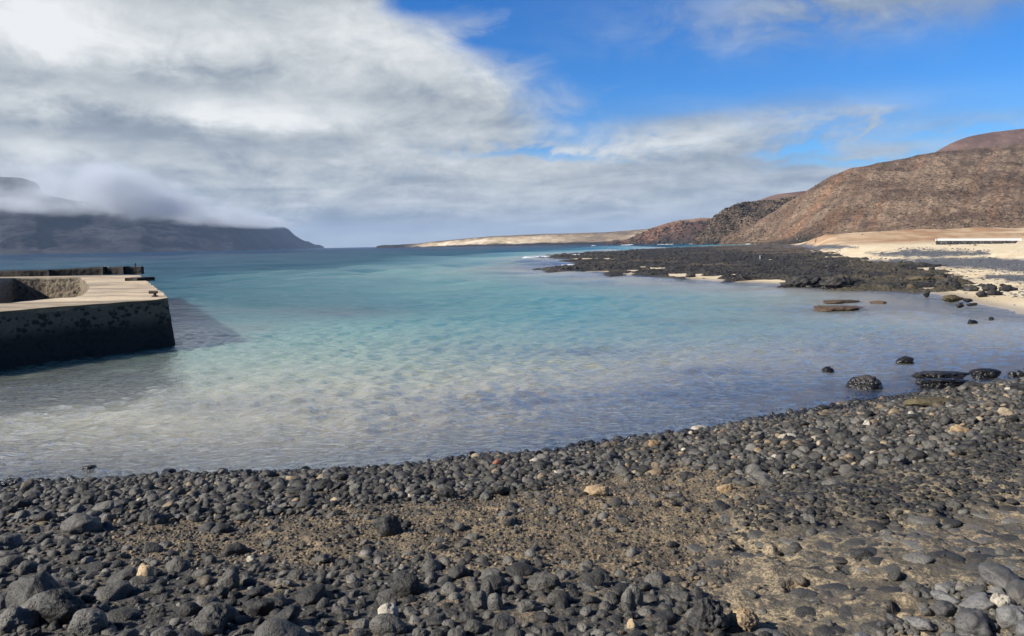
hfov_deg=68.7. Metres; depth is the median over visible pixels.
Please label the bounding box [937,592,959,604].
lava cobble
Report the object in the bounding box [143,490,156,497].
lava cobble
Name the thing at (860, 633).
lava cobble
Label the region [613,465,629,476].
lava cobble
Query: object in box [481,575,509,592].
lava cobble
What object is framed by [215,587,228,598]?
lava cobble
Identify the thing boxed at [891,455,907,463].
lava cobble
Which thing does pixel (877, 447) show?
lava cobble
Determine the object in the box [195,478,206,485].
lava cobble
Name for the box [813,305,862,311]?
reef rock
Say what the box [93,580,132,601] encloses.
lava cobble
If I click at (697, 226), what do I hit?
red headland
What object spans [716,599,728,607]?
lava cobble
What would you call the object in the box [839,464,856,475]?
lava cobble
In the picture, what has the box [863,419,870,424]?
pale stone
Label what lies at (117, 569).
lava cobble
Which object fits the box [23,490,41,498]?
lava cobble
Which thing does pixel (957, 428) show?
pale stone
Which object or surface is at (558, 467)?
cobbles
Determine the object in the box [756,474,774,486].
lava cobble
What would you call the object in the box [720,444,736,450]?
lava cobble
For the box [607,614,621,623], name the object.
lava cobble
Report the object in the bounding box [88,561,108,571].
lava cobble
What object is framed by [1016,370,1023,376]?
sea rock
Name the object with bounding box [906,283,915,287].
shelf rock
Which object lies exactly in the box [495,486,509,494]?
lava cobble
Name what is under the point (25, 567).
lava cobble
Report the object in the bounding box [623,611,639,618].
lava cobble
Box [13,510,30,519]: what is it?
lava cobble
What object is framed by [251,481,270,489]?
lava cobble
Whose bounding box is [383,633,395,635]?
lava cobble
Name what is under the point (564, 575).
lava cobble
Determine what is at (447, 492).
lava cobble
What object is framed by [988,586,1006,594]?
lava cobble
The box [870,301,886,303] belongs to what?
reef rock
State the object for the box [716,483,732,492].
pale stone
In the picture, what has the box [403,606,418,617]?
lava cobble
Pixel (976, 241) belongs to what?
wall
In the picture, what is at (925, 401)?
ledge slab
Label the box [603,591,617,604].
lava cobble
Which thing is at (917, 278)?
shelf rock
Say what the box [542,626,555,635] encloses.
lava cobble
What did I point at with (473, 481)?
lava cobble
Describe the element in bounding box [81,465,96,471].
sea rock
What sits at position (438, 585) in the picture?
lava cobble
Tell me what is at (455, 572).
lava cobble
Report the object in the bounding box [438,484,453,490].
lava cobble
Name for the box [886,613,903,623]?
lava cobble
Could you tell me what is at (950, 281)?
shelf rock
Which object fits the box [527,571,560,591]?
boulder
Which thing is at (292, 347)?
water
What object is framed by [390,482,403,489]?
lava cobble
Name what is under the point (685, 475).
lava cobble
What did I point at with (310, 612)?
lava cobble
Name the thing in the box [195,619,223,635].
lava cobble
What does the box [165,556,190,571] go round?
lava cobble
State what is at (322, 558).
lava cobble
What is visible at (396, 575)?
lava cobble
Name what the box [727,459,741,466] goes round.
lava cobble
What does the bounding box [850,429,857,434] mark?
lava cobble
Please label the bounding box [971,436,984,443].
lava cobble
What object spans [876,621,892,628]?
lava cobble
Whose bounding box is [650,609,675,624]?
lava cobble
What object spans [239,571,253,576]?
lava cobble
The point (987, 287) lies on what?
shelf rock
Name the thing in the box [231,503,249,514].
lava cobble
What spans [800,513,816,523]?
lava cobble
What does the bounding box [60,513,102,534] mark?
lava cobble
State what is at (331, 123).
sky
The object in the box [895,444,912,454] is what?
lava cobble
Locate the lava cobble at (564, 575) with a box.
[555,570,575,579]
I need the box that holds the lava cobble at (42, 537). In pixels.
[33,533,50,541]
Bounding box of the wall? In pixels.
[935,238,1020,244]
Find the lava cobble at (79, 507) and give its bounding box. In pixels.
[68,503,84,512]
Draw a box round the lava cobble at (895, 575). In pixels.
[887,569,902,581]
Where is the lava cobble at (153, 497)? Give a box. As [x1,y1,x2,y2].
[147,494,159,502]
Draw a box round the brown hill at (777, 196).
[761,191,805,199]
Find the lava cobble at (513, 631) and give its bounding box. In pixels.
[505,626,522,635]
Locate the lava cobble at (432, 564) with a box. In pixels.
[421,558,442,571]
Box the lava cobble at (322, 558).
[312,553,332,563]
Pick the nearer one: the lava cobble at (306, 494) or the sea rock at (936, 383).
the lava cobble at (306, 494)
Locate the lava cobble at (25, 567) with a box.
[16,560,39,574]
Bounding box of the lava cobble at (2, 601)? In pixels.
[0,593,6,610]
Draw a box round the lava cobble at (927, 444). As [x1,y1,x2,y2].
[922,440,937,448]
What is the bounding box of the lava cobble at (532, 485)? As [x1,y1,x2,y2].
[527,480,541,490]
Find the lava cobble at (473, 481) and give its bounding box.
[466,478,480,483]
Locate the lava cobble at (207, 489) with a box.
[200,485,213,492]
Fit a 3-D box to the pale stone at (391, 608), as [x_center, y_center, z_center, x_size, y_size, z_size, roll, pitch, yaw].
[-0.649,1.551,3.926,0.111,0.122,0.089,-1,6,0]
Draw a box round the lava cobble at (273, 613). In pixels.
[269,609,280,617]
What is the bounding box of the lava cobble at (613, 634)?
[606,632,621,635]
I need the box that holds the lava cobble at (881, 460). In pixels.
[878,457,890,464]
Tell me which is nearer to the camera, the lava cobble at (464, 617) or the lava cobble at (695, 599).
the lava cobble at (464, 617)
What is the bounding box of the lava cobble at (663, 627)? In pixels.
[656,622,672,633]
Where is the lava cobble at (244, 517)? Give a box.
[233,513,250,521]
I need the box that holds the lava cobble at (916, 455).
[907,450,924,460]
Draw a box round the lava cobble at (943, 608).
[933,600,955,616]
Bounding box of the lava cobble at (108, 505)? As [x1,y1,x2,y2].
[92,500,113,511]
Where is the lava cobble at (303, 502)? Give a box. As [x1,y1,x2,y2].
[295,498,316,509]
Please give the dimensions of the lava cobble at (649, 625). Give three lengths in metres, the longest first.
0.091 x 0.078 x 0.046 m
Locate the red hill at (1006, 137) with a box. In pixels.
[936,129,1023,151]
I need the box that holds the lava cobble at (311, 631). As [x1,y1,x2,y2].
[305,627,317,635]
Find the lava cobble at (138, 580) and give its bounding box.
[129,575,158,585]
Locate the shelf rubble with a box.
[559,244,945,290]
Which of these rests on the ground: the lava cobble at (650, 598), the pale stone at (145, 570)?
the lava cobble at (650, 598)
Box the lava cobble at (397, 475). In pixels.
[394,470,410,478]
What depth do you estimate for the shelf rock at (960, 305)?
35.09 m
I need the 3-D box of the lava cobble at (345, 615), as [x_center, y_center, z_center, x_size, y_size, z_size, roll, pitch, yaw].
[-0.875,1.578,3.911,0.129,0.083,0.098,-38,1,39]
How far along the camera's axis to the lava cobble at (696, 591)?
4.13 m
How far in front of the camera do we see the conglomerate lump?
3.63 m
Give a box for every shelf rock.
[686,273,695,276]
[905,275,935,280]
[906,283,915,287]
[917,273,934,276]
[923,289,929,296]
[934,276,961,288]
[941,294,962,301]
[956,302,963,307]
[962,298,972,302]
[963,285,979,290]
[976,291,987,296]
[982,283,997,291]
[986,290,1002,295]
[998,285,1017,290]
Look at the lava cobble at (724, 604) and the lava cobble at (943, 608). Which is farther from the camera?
the lava cobble at (724, 604)
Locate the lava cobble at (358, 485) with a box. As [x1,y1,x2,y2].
[349,482,362,491]
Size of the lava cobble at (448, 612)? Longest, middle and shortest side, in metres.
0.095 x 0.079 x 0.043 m
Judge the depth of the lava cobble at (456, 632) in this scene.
3.61 m
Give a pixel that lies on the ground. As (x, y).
(774, 577)
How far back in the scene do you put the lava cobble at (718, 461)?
7.82 m
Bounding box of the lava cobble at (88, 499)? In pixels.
[80,495,94,504]
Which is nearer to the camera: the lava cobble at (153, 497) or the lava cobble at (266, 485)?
the lava cobble at (153, 497)
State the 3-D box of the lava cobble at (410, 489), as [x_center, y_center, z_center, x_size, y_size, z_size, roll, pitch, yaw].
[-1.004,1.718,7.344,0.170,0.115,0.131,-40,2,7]
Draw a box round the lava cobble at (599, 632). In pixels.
[591,629,608,635]
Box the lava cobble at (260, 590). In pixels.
[247,585,269,597]
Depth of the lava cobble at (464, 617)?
3.77 m
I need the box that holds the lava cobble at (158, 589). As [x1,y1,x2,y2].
[149,584,169,595]
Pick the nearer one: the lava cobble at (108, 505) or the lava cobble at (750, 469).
the lava cobble at (108, 505)
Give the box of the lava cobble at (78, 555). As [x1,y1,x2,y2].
[67,549,86,560]
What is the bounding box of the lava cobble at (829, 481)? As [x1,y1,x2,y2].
[821,478,840,484]
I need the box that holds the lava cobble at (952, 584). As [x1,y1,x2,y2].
[944,580,956,588]
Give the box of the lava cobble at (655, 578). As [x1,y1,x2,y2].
[644,572,667,584]
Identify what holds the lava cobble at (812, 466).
on the ground
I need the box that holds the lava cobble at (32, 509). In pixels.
[28,506,44,512]
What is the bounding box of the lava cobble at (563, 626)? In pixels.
[557,619,570,633]
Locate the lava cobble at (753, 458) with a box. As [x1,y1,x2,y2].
[749,453,762,463]
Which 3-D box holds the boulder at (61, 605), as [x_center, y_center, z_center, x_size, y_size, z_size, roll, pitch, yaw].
[-2.365,1.559,3.952,0.245,0.244,0.172,-1,6,0]
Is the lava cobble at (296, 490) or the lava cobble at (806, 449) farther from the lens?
the lava cobble at (806, 449)
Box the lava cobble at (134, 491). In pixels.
[129,487,143,496]
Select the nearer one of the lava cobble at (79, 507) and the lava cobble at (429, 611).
the lava cobble at (429, 611)
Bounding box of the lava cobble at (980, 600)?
[959,592,994,609]
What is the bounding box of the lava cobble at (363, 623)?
[352,618,368,628]
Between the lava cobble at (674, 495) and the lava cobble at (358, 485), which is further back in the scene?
the lava cobble at (358, 485)
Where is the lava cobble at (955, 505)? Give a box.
[945,499,962,509]
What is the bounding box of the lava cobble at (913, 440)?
[906,436,920,444]
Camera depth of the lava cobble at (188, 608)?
3.97 m
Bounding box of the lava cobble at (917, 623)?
[906,616,937,630]
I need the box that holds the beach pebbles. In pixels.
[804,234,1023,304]
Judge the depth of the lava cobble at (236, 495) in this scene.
7.21 m
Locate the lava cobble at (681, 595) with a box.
[670,590,690,600]
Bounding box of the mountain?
[0,177,323,254]
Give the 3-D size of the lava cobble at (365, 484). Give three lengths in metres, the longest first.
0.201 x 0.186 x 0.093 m
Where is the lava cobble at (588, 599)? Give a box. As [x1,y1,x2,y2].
[584,595,597,604]
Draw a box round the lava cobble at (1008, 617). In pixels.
[995,605,1023,630]
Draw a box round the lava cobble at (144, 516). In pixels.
[138,510,156,523]
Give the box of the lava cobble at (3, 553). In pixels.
[0,550,19,557]
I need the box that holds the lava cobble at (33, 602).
[20,587,73,622]
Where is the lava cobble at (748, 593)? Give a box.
[741,589,756,598]
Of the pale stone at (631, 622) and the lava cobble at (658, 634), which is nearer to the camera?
the lava cobble at (658, 634)
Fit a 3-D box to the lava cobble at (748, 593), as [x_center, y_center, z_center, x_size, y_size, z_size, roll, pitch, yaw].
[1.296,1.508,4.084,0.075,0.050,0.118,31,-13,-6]
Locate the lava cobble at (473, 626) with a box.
[464,619,482,633]
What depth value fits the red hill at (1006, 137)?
1404.01 m
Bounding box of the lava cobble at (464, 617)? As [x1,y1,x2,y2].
[458,612,476,623]
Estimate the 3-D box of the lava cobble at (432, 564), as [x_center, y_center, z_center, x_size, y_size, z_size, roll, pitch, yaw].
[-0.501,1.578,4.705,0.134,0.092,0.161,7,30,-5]
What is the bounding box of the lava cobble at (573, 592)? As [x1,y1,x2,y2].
[567,588,580,597]
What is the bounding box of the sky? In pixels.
[0,0,1023,247]
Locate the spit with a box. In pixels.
[376,229,647,247]
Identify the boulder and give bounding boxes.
[0,605,39,633]
[5,570,61,607]
[38,588,87,624]
[67,608,108,635]
[192,602,235,629]
[218,569,239,591]
[369,613,406,634]
[372,513,403,536]
[391,572,423,596]
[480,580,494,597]
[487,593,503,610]
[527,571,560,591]
[545,590,570,606]
[621,584,643,608]
[687,597,729,632]
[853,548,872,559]
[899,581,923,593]
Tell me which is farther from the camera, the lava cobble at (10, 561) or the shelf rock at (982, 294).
the shelf rock at (982, 294)
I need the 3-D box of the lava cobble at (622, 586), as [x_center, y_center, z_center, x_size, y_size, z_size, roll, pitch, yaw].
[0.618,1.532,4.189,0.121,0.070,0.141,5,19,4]
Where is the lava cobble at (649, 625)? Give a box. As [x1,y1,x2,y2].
[641,621,656,629]
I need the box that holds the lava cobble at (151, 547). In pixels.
[143,542,163,553]
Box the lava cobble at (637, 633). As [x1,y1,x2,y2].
[631,630,643,635]
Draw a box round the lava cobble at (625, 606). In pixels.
[621,602,634,610]
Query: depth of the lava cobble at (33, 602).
3.96 m
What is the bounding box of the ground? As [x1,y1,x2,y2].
[0,227,1023,635]
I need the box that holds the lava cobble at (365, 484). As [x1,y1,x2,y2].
[362,482,369,487]
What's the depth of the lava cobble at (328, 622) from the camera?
3.80 m
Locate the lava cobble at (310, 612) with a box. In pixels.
[298,608,316,617]
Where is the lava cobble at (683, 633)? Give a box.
[677,630,689,635]
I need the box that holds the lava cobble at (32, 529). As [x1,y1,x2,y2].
[22,525,40,534]
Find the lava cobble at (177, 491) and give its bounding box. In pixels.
[170,488,182,495]
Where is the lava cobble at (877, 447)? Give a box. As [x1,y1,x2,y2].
[870,443,888,450]
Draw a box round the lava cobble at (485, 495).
[479,491,491,500]
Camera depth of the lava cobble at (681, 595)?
4.10 m
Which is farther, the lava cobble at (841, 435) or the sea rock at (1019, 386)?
the sea rock at (1019, 386)
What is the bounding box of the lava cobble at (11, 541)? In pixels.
[0,533,23,550]
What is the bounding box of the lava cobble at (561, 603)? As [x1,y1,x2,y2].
[555,597,568,608]
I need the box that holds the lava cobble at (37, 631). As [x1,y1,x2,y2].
[29,627,42,635]
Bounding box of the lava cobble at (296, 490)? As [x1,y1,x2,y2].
[289,486,305,493]
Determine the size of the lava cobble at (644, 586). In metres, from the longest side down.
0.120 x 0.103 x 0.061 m
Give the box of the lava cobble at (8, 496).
[1,494,14,499]
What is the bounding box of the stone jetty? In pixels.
[0,263,175,369]
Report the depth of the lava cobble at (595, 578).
4.29 m
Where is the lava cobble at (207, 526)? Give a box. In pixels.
[198,521,215,532]
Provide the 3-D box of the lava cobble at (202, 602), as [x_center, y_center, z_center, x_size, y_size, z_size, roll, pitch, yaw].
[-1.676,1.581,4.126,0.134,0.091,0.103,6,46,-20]
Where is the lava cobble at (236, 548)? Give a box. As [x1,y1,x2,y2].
[222,543,250,555]
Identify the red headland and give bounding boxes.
[606,218,711,244]
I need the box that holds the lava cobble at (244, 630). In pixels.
[234,627,248,635]
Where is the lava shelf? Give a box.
[532,244,977,295]
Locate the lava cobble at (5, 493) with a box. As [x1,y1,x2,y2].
[0,492,14,498]
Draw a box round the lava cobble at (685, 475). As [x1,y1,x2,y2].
[679,471,696,480]
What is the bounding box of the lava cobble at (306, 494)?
[300,490,313,498]
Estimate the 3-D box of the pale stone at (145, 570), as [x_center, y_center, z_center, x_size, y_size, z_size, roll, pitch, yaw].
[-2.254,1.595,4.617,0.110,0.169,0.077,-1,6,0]
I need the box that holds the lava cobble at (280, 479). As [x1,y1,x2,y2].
[273,477,287,485]
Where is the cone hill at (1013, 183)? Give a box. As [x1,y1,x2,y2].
[720,143,1023,243]
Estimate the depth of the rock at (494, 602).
3.89 m
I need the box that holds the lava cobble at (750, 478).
[747,475,757,483]
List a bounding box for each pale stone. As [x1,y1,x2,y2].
[137,563,154,576]
[246,556,255,561]
[378,603,398,616]
[584,484,608,496]
[627,618,636,627]
[645,440,660,446]
[691,425,707,430]
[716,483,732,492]
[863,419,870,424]
[948,424,969,432]
[990,593,1013,608]
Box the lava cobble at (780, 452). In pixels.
[770,451,785,456]
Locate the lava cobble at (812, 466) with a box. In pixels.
[802,462,821,470]
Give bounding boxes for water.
[0,244,1023,480]
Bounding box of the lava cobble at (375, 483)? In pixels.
[370,480,378,486]
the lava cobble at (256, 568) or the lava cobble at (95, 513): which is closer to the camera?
the lava cobble at (256, 568)
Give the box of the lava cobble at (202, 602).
[196,595,220,607]
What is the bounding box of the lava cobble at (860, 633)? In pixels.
[854,632,869,635]
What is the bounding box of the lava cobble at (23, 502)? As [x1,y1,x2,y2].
[14,498,34,507]
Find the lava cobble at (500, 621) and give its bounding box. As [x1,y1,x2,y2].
[492,613,514,630]
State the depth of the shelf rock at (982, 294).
40.60 m
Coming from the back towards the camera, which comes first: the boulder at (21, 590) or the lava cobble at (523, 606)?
the boulder at (21, 590)
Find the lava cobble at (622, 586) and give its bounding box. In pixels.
[612,582,628,592]
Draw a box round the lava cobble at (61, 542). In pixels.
[57,538,78,545]
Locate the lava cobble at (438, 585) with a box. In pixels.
[432,581,445,588]
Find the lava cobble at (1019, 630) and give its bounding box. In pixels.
[1015,620,1023,635]
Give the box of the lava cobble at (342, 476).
[331,473,348,480]
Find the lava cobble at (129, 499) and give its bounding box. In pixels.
[119,498,134,501]
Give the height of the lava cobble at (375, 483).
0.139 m
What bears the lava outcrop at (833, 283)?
on the lava shelf
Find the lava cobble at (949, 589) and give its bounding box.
[934,583,954,594]
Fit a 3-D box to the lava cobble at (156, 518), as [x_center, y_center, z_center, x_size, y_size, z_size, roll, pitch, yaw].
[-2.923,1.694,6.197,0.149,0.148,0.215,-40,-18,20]
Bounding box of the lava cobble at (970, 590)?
[960,585,984,597]
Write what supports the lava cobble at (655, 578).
on the ground
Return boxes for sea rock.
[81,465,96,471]
[162,468,175,472]
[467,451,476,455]
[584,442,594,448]
[821,366,833,372]
[845,375,882,395]
[896,356,913,363]
[911,371,971,379]
[915,378,968,389]
[960,381,980,386]
[967,319,977,323]
[969,368,1000,380]
[1007,371,1016,376]
[1009,383,1023,390]
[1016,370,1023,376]
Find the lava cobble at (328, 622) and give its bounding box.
[319,618,333,626]
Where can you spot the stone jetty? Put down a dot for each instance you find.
(103, 311)
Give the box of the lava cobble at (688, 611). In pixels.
[684,607,692,617]
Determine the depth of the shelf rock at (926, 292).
42.81 m
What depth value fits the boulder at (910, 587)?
3.86 m
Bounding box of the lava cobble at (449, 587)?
[440,582,457,593]
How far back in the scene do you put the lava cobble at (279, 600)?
4.09 m
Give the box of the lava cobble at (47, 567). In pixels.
[37,563,51,573]
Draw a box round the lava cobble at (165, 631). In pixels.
[150,627,178,635]
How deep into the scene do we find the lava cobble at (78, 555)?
5.20 m
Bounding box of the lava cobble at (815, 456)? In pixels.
[808,453,821,460]
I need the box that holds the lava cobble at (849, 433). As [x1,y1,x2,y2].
[843,430,853,436]
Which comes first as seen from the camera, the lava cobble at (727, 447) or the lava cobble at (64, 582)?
the lava cobble at (64, 582)
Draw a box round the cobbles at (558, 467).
[0,377,1023,635]
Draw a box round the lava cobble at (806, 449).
[798,446,810,453]
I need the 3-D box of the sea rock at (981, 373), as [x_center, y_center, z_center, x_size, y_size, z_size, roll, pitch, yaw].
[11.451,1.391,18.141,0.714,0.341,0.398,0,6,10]
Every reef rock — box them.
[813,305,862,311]
[822,300,860,303]
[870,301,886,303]
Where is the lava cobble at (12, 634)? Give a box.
[2,632,17,635]
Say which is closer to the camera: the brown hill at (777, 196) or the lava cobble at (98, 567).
the lava cobble at (98, 567)
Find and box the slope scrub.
[604,144,1023,244]
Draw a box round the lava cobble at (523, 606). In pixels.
[517,600,535,612]
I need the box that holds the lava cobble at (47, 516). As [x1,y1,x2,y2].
[34,511,55,521]
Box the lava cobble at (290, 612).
[274,604,300,623]
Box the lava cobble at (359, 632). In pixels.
[352,628,366,635]
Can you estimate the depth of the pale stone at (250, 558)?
5.02 m
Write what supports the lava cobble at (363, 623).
on the ground
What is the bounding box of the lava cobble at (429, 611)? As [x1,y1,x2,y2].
[423,607,439,615]
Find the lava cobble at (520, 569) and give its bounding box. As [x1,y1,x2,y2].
[505,562,535,576]
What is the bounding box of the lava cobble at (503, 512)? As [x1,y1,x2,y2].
[498,509,512,516]
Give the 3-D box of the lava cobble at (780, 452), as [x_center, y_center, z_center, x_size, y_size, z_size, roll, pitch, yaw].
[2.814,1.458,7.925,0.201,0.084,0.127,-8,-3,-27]
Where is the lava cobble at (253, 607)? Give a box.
[242,598,275,616]
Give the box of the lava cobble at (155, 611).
[149,605,165,615]
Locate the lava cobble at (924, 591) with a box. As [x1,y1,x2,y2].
[919,586,932,598]
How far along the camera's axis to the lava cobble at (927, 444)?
7.67 m
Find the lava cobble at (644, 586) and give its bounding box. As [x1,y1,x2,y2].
[636,582,651,591]
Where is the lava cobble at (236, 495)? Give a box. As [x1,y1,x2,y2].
[227,493,242,500]
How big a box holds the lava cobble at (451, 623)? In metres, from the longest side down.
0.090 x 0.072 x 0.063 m
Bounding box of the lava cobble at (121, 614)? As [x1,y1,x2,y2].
[106,607,141,622]
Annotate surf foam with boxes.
[523,244,663,264]
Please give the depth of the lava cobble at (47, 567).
4.89 m
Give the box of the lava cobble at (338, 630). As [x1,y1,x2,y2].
[332,626,344,635]
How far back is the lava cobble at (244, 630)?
3.67 m
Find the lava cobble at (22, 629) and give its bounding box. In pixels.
[17,624,33,634]
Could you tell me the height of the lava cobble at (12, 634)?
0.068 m
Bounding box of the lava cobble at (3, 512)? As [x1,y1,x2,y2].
[0,510,6,516]
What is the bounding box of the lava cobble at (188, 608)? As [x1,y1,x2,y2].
[178,601,199,616]
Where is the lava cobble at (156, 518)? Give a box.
[147,512,169,526]
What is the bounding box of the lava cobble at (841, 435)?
[832,432,847,441]
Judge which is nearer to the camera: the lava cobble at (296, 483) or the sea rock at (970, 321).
the lava cobble at (296, 483)
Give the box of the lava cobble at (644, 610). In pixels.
[637,606,652,615]
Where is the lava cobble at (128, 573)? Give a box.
[106,567,136,582]
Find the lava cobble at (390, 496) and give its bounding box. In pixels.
[383,491,398,500]
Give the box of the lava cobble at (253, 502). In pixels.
[245,498,264,507]
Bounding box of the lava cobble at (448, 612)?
[443,608,458,616]
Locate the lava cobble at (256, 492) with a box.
[251,489,264,496]
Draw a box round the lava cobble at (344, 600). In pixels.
[337,596,350,604]
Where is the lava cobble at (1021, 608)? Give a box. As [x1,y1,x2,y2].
[1010,604,1023,611]
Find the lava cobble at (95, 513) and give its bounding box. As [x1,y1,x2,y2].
[86,510,101,516]
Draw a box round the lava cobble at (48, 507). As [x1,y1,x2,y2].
[43,503,58,510]
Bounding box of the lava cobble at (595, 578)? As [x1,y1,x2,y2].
[577,572,604,587]
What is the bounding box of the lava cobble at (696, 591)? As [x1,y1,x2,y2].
[692,587,704,597]
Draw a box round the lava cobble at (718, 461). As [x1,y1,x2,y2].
[715,459,726,463]
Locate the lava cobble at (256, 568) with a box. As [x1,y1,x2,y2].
[248,563,265,572]
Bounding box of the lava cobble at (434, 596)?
[428,591,440,601]
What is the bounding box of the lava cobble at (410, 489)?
[405,485,417,494]
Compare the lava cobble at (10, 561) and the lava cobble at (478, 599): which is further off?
the lava cobble at (10, 561)
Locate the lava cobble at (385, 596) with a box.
[376,588,402,603]
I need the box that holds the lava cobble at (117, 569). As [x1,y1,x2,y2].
[114,567,122,573]
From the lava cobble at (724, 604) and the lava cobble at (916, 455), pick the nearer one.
the lava cobble at (724, 604)
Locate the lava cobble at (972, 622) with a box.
[954,607,992,635]
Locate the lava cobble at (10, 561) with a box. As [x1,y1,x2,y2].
[0,555,22,567]
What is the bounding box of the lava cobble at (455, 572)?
[447,565,470,579]
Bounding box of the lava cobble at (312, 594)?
[296,583,325,605]
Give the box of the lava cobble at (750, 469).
[745,464,762,474]
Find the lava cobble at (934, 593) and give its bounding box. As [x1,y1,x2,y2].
[930,590,943,600]
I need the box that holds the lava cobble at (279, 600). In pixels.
[269,594,287,607]
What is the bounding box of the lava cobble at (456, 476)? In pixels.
[453,473,468,479]
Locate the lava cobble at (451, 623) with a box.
[442,619,455,627]
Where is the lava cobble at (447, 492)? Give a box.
[437,487,457,499]
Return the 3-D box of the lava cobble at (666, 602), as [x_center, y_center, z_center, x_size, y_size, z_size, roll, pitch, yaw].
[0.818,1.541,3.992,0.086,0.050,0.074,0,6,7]
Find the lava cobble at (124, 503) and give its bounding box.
[114,500,128,507]
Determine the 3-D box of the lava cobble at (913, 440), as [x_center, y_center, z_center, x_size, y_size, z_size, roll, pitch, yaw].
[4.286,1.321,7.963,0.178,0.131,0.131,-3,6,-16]
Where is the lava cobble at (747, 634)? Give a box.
[740,632,755,635]
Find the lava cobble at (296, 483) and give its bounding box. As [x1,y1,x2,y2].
[291,480,307,486]
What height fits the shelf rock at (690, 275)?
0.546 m
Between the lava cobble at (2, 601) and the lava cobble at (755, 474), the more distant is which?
the lava cobble at (755, 474)
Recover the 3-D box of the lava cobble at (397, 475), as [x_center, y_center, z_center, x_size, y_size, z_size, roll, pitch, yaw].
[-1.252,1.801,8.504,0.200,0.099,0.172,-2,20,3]
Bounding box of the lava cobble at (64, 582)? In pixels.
[54,577,77,587]
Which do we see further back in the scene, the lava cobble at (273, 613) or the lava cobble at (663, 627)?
the lava cobble at (273, 613)
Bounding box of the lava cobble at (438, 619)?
[423,613,446,626]
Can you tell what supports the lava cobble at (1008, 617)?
on the ground
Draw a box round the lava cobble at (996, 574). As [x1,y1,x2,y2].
[978,562,1020,591]
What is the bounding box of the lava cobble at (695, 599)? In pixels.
[691,596,702,604]
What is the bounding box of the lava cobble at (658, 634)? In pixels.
[655,632,667,635]
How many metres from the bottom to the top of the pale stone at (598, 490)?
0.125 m
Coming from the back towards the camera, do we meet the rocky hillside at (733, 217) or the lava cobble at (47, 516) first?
the rocky hillside at (733, 217)
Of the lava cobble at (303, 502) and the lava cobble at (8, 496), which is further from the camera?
the lava cobble at (8, 496)
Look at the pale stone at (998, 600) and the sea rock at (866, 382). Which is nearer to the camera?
the pale stone at (998, 600)
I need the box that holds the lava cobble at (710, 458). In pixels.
[706,454,723,462]
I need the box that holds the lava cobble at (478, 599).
[470,590,487,610]
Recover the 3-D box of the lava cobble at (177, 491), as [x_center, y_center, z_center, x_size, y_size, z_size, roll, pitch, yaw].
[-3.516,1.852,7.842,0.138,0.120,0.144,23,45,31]
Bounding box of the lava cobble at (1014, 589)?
[1005,579,1023,602]
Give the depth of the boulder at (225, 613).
3.78 m
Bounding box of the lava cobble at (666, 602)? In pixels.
[657,600,672,606]
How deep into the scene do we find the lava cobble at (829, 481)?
6.13 m
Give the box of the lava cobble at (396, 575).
[393,569,408,579]
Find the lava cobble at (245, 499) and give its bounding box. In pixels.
[239,496,252,502]
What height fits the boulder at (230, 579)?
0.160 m
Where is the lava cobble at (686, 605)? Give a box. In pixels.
[675,601,693,610]
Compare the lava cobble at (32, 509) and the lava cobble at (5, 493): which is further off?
the lava cobble at (5, 493)
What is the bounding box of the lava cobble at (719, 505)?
[713,500,729,511]
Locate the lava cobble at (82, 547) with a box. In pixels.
[74,545,88,550]
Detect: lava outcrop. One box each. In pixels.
[779,275,826,287]
[820,276,865,289]
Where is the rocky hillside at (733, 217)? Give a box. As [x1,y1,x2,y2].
[695,195,798,243]
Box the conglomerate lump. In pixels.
[727,606,759,631]
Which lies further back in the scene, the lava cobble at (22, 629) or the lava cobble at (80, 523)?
the lava cobble at (80, 523)
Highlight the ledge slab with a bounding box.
[903,397,959,406]
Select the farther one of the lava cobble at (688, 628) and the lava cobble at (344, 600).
the lava cobble at (344, 600)
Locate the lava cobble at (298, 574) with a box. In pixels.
[287,568,303,579]
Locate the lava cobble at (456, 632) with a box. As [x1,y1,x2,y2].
[447,628,465,635]
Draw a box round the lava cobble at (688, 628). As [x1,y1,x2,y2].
[680,624,694,632]
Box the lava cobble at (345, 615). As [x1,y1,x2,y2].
[336,611,353,620]
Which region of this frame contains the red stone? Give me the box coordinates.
[492,459,503,465]
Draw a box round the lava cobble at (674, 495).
[664,492,684,498]
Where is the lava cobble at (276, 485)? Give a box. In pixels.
[272,482,285,490]
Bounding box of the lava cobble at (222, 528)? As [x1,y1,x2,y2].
[210,523,235,533]
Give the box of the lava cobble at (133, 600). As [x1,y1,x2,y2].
[124,596,142,604]
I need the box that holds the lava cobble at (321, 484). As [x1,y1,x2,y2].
[312,479,332,490]
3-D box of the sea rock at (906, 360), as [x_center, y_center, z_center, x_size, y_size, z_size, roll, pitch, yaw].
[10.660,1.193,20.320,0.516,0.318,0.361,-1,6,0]
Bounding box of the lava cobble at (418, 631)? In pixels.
[412,627,427,635]
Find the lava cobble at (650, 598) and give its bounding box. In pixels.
[643,594,658,602]
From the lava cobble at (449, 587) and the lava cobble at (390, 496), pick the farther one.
the lava cobble at (390, 496)
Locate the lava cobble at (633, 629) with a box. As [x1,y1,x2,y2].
[624,623,639,630]
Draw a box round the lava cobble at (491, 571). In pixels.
[478,567,501,579]
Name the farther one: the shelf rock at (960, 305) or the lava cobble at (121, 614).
the shelf rock at (960, 305)
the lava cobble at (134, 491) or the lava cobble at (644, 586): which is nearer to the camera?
the lava cobble at (644, 586)
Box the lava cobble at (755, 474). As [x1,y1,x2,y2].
[751,471,769,477]
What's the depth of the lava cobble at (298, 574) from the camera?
4.50 m
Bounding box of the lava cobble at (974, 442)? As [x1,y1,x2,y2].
[960,439,979,446]

